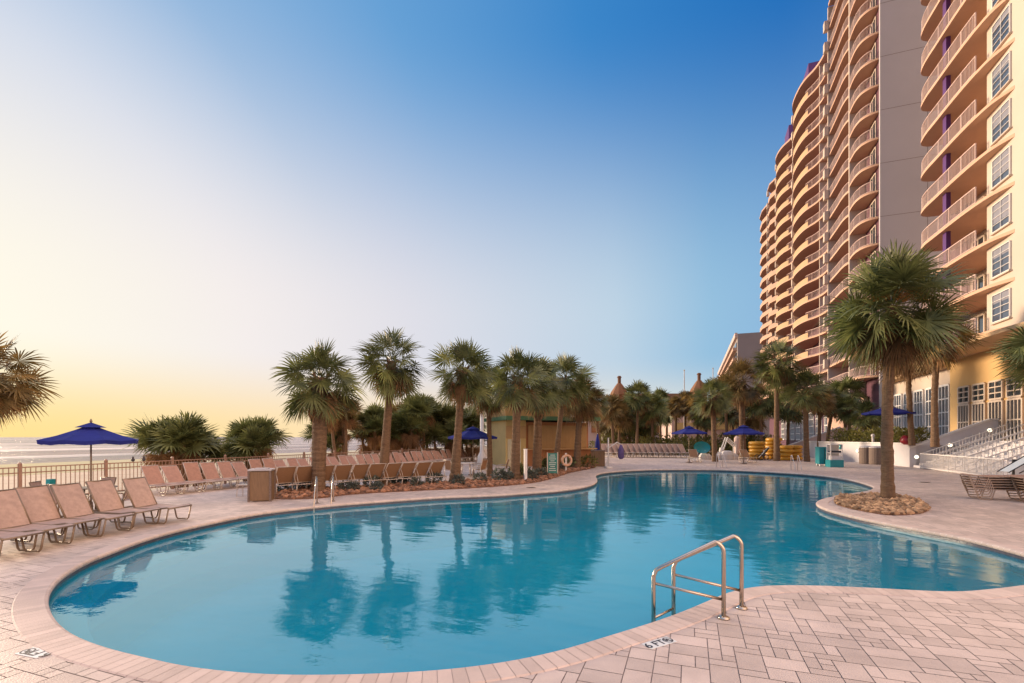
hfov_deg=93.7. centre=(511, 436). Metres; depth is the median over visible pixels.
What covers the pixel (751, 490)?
pool water
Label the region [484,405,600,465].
pool bar
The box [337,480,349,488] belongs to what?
bed plant
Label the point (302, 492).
lava rocks
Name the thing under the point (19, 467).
beach fence
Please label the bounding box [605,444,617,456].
sun lounger
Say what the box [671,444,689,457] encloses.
sun lounger
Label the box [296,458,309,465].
sun lounger
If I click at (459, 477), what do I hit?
bed plant
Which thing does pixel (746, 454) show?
sun lounger
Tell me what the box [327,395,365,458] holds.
fan palm shrub
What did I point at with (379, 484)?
bed plant
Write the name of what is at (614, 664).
paved deck
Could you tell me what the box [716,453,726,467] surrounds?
pool ladder
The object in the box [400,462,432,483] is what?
sun lounger
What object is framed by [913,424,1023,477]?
stair flight
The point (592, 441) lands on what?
bush
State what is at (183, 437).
fan palm shrub
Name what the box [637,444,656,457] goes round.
sun lounger
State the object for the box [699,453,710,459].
stone block
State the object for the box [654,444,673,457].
sun lounger
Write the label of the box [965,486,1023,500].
sun lounger
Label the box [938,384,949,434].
window
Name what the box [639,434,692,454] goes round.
bush
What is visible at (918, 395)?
window
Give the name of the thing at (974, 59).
hotel wing
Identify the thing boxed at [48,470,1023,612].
waterline tiles
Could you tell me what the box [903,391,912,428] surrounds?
window
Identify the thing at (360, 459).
sun lounger
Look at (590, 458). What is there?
bed bush
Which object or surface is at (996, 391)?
transom window
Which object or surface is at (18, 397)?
palm tree
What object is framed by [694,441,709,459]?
shell chair
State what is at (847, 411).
palm tree
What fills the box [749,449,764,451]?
tube
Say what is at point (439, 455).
sun lounger
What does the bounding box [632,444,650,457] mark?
sun lounger
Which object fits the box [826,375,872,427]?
palm tree
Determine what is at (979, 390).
transom window
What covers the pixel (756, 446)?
tube
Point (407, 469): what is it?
sun lounger
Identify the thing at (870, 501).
bark rocks
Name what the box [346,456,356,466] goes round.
sun lounger
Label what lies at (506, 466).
patio chair
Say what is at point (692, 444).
bush
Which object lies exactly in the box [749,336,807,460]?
palm tree
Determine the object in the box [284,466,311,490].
sun lounger
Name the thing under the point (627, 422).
palm tree
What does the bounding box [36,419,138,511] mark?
umbrella
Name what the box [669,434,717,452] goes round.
bush
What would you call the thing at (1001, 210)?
window
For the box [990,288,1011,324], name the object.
window
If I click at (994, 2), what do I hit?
window
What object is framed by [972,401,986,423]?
lobby window
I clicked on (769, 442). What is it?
tube
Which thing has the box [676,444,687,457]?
sun lounger
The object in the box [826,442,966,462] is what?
terrace
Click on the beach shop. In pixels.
(680, 426)
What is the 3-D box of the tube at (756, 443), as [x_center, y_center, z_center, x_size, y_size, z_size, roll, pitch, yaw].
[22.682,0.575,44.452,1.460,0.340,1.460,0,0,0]
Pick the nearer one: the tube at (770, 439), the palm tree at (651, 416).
the tube at (770, 439)
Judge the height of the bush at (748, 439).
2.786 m
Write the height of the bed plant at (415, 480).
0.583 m
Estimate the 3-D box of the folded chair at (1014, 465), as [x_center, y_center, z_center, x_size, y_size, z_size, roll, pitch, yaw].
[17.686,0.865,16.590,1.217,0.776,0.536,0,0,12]
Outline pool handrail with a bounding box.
[651,534,747,622]
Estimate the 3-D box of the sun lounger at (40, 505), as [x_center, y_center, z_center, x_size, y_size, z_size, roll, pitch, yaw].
[-9.398,1.554,9.848,1.584,1.063,0.682,0,0,10]
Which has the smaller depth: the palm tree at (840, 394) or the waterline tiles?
the waterline tiles
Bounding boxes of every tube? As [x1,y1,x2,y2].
[748,441,765,444]
[748,445,764,448]
[748,452,761,455]
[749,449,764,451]
[749,456,765,459]
[765,438,782,440]
[765,441,780,444]
[780,445,793,448]
[780,449,793,452]
[780,453,792,456]
[781,457,793,460]
[791,453,802,456]
[792,445,802,448]
[793,449,802,452]
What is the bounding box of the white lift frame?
[719,436,739,453]
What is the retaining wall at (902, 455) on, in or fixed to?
on the paved deck
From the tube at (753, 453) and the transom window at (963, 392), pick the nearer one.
the transom window at (963, 392)
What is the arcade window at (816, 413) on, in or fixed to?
in the hotel tower
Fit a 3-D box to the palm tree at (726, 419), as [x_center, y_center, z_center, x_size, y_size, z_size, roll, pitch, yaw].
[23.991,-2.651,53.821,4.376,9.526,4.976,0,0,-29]
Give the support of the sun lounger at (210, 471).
on the paved deck
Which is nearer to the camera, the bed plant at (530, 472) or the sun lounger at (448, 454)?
the bed plant at (530, 472)
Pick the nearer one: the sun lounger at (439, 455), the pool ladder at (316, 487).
the pool ladder at (316, 487)
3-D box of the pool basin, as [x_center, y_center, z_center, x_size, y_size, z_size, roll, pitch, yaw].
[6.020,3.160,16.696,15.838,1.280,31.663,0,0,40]
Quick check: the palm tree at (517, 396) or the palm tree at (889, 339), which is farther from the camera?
the palm tree at (517, 396)
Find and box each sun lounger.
[0,489,75,550]
[0,530,45,554]
[10,485,101,542]
[46,483,134,536]
[83,479,161,528]
[119,477,191,523]
[140,465,184,495]
[160,465,203,493]
[179,462,221,491]
[198,462,237,489]
[215,461,246,487]
[230,462,246,484]
[245,459,261,482]
[262,458,275,467]
[274,459,285,467]
[276,466,297,492]
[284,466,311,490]
[286,458,298,465]
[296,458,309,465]
[301,465,335,488]
[325,464,353,489]
[327,457,352,468]
[337,464,370,485]
[338,455,352,472]
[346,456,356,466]
[355,454,365,463]
[359,463,386,485]
[363,454,373,463]
[370,453,379,462]
[380,463,402,485]
[390,462,417,483]
[392,452,404,462]
[398,453,417,462]
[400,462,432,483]
[404,452,425,461]
[407,451,429,465]
[415,451,435,465]
[420,461,446,482]
[422,450,439,463]
[426,451,445,461]
[431,450,449,460]
[435,451,443,458]
[440,450,451,458]
[443,449,462,461]
[601,444,616,456]
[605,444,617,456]
[611,444,625,456]
[622,444,639,457]
[626,444,643,457]
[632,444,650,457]
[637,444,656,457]
[643,444,662,457]
[648,444,666,457]
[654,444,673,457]
[659,444,678,457]
[665,444,684,457]
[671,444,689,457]
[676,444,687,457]
[688,449,701,461]
[738,450,756,461]
[754,446,772,459]
[959,473,1023,486]
[960,476,1020,489]
[962,478,1023,492]
[963,481,1023,495]
[964,483,1023,498]
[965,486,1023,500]
[1010,476,1023,486]
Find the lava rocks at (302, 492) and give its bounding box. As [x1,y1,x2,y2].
[276,463,596,498]
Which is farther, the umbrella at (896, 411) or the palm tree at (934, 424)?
the umbrella at (896, 411)
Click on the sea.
(17, 450)
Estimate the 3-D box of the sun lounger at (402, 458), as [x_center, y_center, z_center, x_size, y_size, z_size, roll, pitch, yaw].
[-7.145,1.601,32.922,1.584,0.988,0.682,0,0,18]
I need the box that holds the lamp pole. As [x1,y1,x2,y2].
[476,366,486,470]
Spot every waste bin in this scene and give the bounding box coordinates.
[247,468,275,501]
[859,446,869,463]
[869,446,880,464]
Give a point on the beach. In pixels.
(110, 474)
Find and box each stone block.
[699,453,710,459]
[721,451,733,459]
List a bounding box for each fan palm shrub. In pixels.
[115,409,243,488]
[220,413,293,480]
[297,420,352,463]
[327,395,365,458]
[348,402,396,463]
[378,407,432,458]
[391,392,445,459]
[392,401,406,459]
[420,401,469,459]
[449,406,486,460]
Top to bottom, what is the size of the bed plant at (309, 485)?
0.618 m
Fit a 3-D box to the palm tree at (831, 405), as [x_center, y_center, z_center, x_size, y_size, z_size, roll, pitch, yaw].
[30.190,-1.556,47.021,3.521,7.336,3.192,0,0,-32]
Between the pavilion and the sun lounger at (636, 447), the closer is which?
the sun lounger at (636, 447)
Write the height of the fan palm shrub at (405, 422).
5.142 m
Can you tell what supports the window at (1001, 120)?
in the hotel wing
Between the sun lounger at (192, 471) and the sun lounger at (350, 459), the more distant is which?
the sun lounger at (350, 459)
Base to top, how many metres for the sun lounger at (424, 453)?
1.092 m
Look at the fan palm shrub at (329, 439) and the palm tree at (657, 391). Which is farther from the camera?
the palm tree at (657, 391)
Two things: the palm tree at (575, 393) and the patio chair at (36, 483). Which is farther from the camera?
the palm tree at (575, 393)
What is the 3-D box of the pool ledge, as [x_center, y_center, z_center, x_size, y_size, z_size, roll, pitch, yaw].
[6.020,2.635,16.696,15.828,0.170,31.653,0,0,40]
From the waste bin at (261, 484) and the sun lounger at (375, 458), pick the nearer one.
the waste bin at (261, 484)
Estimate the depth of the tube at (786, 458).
42.51 m
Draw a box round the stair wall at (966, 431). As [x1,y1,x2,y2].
[908,418,999,466]
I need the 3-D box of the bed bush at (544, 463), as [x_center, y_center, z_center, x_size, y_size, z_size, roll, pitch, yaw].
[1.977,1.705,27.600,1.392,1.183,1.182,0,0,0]
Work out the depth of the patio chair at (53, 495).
11.95 m
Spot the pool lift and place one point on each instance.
(620, 452)
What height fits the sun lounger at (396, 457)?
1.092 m
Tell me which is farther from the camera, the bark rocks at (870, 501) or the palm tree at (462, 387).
the palm tree at (462, 387)
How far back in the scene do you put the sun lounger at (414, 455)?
34.38 m
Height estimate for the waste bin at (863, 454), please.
1.408 m
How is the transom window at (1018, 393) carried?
in the hotel wing
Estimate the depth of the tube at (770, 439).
44.96 m
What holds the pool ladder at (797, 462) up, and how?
attached to the paved deck
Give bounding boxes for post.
[523,449,527,479]
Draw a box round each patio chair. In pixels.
[29,481,58,509]
[46,484,88,504]
[87,477,116,509]
[101,490,129,513]
[444,460,450,477]
[472,459,487,477]
[496,459,509,472]
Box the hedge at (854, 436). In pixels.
[827,424,930,443]
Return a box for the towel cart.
[815,447,827,465]
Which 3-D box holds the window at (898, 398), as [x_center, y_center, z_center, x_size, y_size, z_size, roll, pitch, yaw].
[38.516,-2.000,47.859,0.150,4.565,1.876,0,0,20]
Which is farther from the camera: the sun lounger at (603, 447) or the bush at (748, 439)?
the bush at (748, 439)
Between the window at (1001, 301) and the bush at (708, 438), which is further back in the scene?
the bush at (708, 438)
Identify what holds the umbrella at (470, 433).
on the paved deck
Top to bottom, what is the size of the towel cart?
1.380 m
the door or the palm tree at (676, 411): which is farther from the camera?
the palm tree at (676, 411)
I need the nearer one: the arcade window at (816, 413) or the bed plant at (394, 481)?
the bed plant at (394, 481)
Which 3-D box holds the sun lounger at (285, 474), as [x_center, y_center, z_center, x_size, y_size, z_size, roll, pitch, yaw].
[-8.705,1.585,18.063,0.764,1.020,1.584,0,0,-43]
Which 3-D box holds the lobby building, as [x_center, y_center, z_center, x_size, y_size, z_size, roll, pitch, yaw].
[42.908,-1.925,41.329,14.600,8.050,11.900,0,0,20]
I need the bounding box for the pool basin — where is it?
[52,495,1023,674]
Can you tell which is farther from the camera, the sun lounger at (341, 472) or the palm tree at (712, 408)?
the palm tree at (712, 408)
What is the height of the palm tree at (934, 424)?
8.552 m
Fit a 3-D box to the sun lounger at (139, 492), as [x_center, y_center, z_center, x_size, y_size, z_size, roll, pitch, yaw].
[-8.902,1.554,11.926,1.584,1.063,0.682,0,0,10]
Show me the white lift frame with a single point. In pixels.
(736, 446)
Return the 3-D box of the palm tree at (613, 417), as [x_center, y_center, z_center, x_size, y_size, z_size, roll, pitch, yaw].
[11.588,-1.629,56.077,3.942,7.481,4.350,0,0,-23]
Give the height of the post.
1.540 m
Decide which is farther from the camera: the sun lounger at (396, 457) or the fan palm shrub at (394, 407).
the fan palm shrub at (394, 407)
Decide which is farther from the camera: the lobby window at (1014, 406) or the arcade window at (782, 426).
the arcade window at (782, 426)
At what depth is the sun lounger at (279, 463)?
23.35 m
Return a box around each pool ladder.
[313,475,334,520]
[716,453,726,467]
[790,455,801,470]
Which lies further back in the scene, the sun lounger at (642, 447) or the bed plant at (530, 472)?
the sun lounger at (642, 447)
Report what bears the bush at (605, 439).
on the paved deck
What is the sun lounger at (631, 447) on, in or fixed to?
on the paved deck
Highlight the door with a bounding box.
[508,439,520,465]
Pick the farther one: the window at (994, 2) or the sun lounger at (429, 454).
the sun lounger at (429, 454)
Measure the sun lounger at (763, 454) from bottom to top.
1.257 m
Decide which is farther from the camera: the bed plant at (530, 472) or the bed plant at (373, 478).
the bed plant at (530, 472)
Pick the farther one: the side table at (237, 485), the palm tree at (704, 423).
the palm tree at (704, 423)
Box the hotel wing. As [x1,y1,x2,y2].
[921,0,1023,440]
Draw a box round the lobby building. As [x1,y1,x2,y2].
[894,364,949,441]
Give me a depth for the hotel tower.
57.91 m
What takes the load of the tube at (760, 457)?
on the paved deck
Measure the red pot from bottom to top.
1.030 m
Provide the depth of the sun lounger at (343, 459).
27.47 m
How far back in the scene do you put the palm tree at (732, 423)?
59.42 m
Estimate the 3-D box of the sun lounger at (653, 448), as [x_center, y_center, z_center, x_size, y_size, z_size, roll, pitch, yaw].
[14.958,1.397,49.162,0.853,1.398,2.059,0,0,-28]
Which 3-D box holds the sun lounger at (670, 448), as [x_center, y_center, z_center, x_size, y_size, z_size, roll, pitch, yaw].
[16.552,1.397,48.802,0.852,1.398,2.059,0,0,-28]
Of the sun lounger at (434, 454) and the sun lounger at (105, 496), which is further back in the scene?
the sun lounger at (434, 454)
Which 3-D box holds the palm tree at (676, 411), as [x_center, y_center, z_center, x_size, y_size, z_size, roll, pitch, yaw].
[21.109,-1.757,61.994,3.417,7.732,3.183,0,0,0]
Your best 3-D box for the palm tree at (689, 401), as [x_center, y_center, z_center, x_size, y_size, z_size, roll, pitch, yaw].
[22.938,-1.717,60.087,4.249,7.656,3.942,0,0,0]
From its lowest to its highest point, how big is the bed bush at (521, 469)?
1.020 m
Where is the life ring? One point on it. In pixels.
(562, 460)
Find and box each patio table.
[82,485,117,511]
[461,462,474,476]
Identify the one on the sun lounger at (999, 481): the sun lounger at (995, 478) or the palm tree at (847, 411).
the sun lounger at (995, 478)
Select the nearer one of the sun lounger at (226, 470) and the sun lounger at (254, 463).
the sun lounger at (226, 470)
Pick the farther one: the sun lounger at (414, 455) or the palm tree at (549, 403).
the sun lounger at (414, 455)
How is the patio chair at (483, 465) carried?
on the paved deck
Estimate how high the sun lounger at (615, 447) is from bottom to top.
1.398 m
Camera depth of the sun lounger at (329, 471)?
18.68 m
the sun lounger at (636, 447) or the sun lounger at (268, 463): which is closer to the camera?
the sun lounger at (268, 463)
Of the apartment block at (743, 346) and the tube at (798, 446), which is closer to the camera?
the tube at (798, 446)
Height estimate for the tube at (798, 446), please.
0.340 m
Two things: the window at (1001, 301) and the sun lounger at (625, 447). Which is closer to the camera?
the window at (1001, 301)
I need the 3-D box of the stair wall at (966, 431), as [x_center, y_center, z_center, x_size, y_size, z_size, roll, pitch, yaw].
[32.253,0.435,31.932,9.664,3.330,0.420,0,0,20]
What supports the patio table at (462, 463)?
on the paved deck
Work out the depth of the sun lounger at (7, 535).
8.59 m
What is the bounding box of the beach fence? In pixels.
[0,446,484,493]
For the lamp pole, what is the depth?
29.89 m
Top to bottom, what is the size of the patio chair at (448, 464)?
0.935 m
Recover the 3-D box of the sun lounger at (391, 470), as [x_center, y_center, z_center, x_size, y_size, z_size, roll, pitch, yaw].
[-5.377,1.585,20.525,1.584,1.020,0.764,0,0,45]
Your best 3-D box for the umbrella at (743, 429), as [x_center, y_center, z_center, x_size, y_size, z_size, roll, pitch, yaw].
[18.086,0.524,37.500,2.735,3.148,2.735,0,0,5]
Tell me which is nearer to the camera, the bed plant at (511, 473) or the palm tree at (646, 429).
the bed plant at (511, 473)
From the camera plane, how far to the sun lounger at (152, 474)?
17.64 m
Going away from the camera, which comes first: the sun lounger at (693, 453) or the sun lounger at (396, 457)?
the sun lounger at (396, 457)
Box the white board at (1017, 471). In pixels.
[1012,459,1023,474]
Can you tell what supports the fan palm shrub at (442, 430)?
on the beach
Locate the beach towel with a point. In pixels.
(50, 481)
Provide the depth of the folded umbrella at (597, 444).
39.87 m
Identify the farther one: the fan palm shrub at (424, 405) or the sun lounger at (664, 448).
the sun lounger at (664, 448)
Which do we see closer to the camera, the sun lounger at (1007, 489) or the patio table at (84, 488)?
the patio table at (84, 488)
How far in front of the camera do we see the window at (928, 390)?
41.65 m
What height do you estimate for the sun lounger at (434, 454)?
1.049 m
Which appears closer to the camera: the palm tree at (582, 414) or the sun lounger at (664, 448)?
the palm tree at (582, 414)
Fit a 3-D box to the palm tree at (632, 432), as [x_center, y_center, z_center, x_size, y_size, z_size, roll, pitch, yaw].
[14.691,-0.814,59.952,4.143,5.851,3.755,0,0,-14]
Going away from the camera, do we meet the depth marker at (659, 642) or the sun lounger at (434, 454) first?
the depth marker at (659, 642)
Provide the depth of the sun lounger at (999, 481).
16.11 m
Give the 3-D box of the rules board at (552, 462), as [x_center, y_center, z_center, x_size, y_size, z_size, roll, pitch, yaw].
[2.209,1.470,26.182,0.630,1.260,0.050,0,0,-12]
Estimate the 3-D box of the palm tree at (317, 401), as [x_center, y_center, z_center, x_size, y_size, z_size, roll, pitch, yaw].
[-7.218,-0.877,18.157,3.427,5.977,3.487,0,0,0]
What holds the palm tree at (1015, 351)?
on the paved deck
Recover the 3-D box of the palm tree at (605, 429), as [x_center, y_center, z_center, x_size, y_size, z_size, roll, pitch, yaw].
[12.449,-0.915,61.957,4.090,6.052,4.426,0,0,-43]
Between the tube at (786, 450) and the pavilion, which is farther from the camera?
the pavilion
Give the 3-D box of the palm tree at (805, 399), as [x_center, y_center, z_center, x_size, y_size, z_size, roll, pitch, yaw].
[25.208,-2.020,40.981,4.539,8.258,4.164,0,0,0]
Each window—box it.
[781,419,784,439]
[790,421,794,439]
[796,423,800,439]
[808,412,814,436]
[816,413,822,434]
[824,417,826,431]
[894,393,902,431]
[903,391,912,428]
[913,389,924,439]
[925,387,930,439]
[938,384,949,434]
[957,385,970,403]
[957,403,970,428]
[972,382,986,401]
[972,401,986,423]
[988,379,1004,400]
[988,399,1004,440]
[990,3,1011,55]
[990,51,1011,101]
[990,98,1011,146]
[990,145,1011,190]
[990,193,1011,235]
[990,240,1011,280]
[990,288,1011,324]
[991,0,1000,9]
[1006,377,1023,397]
[1006,397,1023,440]
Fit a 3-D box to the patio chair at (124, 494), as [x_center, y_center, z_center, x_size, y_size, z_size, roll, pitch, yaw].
[-10.431,1.631,12.808,0.647,0.935,0.551,0,0,-10]
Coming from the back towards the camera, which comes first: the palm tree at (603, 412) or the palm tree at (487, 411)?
the palm tree at (603, 412)
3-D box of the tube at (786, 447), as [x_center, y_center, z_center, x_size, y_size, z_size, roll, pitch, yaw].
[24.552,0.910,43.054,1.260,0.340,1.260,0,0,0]
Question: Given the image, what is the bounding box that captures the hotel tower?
[759,0,942,444]
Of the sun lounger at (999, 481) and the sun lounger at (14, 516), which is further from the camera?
the sun lounger at (999, 481)
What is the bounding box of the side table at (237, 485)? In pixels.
[235,484,246,496]
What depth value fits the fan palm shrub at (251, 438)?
26.70 m
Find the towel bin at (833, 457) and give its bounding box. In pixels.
[825,444,843,466]
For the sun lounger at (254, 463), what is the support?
on the paved deck
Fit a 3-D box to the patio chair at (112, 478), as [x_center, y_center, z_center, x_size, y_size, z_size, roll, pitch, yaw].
[-11.754,1.631,13.650,0.551,0.935,0.647,0,0,5]
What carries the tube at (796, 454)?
on the inner tube
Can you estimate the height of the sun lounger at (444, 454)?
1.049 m
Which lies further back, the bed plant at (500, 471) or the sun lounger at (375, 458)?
the sun lounger at (375, 458)
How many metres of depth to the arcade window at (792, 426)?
91.72 m
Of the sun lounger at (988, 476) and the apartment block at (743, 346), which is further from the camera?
the apartment block at (743, 346)
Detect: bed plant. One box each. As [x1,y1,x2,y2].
[277,483,288,490]
[298,482,310,487]
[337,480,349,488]
[346,480,361,489]
[362,475,382,486]
[369,481,383,489]
[389,472,408,483]
[400,474,417,483]
[409,477,425,485]
[425,472,443,482]
[449,473,465,483]
[473,472,487,480]
[489,467,508,479]
[498,470,514,479]
[523,469,539,478]
[535,467,548,474]
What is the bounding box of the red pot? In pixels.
[900,431,907,444]
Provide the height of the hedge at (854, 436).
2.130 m
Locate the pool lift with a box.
[604,438,623,468]
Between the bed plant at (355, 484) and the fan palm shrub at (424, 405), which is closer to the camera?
the bed plant at (355, 484)
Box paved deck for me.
[0,453,1023,682]
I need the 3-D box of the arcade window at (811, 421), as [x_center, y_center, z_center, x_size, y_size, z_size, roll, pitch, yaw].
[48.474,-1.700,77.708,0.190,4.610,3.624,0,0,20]
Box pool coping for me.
[11,469,1023,682]
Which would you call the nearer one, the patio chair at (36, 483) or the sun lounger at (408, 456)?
the patio chair at (36, 483)
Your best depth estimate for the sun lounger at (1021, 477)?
15.63 m
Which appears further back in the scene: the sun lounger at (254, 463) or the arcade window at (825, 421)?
the arcade window at (825, 421)
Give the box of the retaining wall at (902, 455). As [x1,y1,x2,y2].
[809,441,911,466]
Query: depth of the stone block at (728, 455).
43.88 m
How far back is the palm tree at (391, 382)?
20.56 m
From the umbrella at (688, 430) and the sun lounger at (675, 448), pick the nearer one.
the umbrella at (688, 430)
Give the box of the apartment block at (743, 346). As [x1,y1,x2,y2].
[718,332,768,440]
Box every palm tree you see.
[0,332,63,430]
[268,338,366,491]
[350,326,433,483]
[423,337,499,481]
[465,364,507,476]
[485,345,552,479]
[509,356,569,473]
[535,352,600,469]
[556,372,609,467]
[587,386,610,449]
[591,419,617,437]
[601,392,629,454]
[602,398,635,453]
[616,413,642,453]
[621,379,655,454]
[631,392,671,454]
[633,415,659,453]
[652,387,670,439]
[655,397,681,436]
[664,395,688,439]
[677,390,694,438]
[680,396,707,453]
[688,407,724,453]
[690,378,735,461]
[702,373,740,450]
[717,356,772,456]
[718,405,745,436]
[731,401,768,437]
[745,382,782,440]
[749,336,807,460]
[773,392,802,444]
[779,366,834,461]
[809,386,838,446]
[813,239,983,498]
[817,386,850,440]
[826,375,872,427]
[834,396,862,440]
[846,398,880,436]
[869,317,948,445]
[909,306,987,446]
[987,324,1023,394]
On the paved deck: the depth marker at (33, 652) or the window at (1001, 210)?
the depth marker at (33, 652)
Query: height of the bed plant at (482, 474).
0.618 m
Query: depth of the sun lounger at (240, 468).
21.16 m
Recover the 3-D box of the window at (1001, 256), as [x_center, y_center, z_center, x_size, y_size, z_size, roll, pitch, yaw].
[29.177,-10.522,28.656,0.159,1.804,1.900,0,0,20]
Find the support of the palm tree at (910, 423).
on the terrace
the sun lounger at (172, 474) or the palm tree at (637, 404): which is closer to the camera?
the sun lounger at (172, 474)
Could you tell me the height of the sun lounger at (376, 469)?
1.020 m
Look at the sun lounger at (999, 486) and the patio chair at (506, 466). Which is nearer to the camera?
the sun lounger at (999, 486)
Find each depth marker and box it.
[15,647,52,657]
[642,636,676,648]
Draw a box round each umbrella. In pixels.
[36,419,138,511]
[448,427,496,475]
[595,433,599,449]
[672,426,706,462]
[723,424,764,463]
[861,406,915,415]
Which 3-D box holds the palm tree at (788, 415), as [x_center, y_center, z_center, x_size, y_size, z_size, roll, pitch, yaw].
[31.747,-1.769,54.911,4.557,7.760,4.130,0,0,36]
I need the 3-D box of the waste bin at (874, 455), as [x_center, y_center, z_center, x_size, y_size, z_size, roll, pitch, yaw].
[27.945,1.394,36.800,0.980,1.408,0.980,0,0,20]
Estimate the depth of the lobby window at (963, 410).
35.83 m
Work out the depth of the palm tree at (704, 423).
57.64 m
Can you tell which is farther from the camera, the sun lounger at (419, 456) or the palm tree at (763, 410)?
the palm tree at (763, 410)
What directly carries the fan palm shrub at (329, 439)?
on the beach
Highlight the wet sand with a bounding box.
[0,445,486,476]
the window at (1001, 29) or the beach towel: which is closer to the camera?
the beach towel
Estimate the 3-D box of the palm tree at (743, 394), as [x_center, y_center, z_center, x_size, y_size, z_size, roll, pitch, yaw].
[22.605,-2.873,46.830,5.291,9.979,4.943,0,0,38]
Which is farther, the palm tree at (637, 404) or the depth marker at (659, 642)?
the palm tree at (637, 404)
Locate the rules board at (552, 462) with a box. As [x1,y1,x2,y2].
[547,452,557,473]
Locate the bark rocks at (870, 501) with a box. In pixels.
[833,491,930,514]
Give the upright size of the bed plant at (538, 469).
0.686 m
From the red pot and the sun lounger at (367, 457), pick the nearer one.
the sun lounger at (367, 457)
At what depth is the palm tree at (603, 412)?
43.56 m
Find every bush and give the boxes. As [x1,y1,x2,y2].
[508,462,531,475]
[542,457,546,471]
[560,457,584,467]
[581,453,598,467]
[588,440,633,449]
[594,431,649,453]
[626,431,683,453]
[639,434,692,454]
[666,440,731,454]
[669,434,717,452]
[687,432,738,450]
[703,439,764,454]
[731,434,783,454]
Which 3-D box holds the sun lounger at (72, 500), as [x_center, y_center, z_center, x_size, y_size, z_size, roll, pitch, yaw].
[-9.182,1.554,10.423,1.584,1.063,0.682,0,0,7]
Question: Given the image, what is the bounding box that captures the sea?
[0,437,486,464]
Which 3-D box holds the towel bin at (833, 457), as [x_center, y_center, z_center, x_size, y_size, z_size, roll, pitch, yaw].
[22.575,1.295,33.600,0.840,1.590,0.800,0,0,12]
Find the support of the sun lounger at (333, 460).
on the paved deck
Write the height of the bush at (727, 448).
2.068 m
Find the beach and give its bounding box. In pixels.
[0,449,486,495]
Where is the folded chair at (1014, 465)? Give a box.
[997,456,1023,473]
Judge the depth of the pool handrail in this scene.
5.70 m
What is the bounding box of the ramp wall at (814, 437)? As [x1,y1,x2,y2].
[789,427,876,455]
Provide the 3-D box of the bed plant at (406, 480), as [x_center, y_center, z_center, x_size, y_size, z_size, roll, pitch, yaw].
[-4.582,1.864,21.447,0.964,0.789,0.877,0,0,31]
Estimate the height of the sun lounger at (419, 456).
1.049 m
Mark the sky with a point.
(195, 195)
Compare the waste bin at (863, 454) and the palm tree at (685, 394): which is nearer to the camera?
the waste bin at (863, 454)
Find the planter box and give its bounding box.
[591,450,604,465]
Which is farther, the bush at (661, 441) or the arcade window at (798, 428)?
the arcade window at (798, 428)
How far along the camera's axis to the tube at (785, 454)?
42.52 m
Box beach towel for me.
[46,479,55,483]
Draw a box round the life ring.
[561,454,571,466]
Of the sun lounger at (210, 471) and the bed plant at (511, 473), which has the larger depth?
the bed plant at (511, 473)
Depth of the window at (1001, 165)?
28.62 m
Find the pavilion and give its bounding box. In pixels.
[588,373,706,446]
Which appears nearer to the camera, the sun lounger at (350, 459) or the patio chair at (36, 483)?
the patio chair at (36, 483)
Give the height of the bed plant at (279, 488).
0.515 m
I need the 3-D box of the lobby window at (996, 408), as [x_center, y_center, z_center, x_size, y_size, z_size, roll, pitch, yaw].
[32.376,-1.100,32.109,0.130,2.735,1.644,0,0,20]
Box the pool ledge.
[52,495,1023,643]
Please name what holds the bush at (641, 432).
on the paved deck

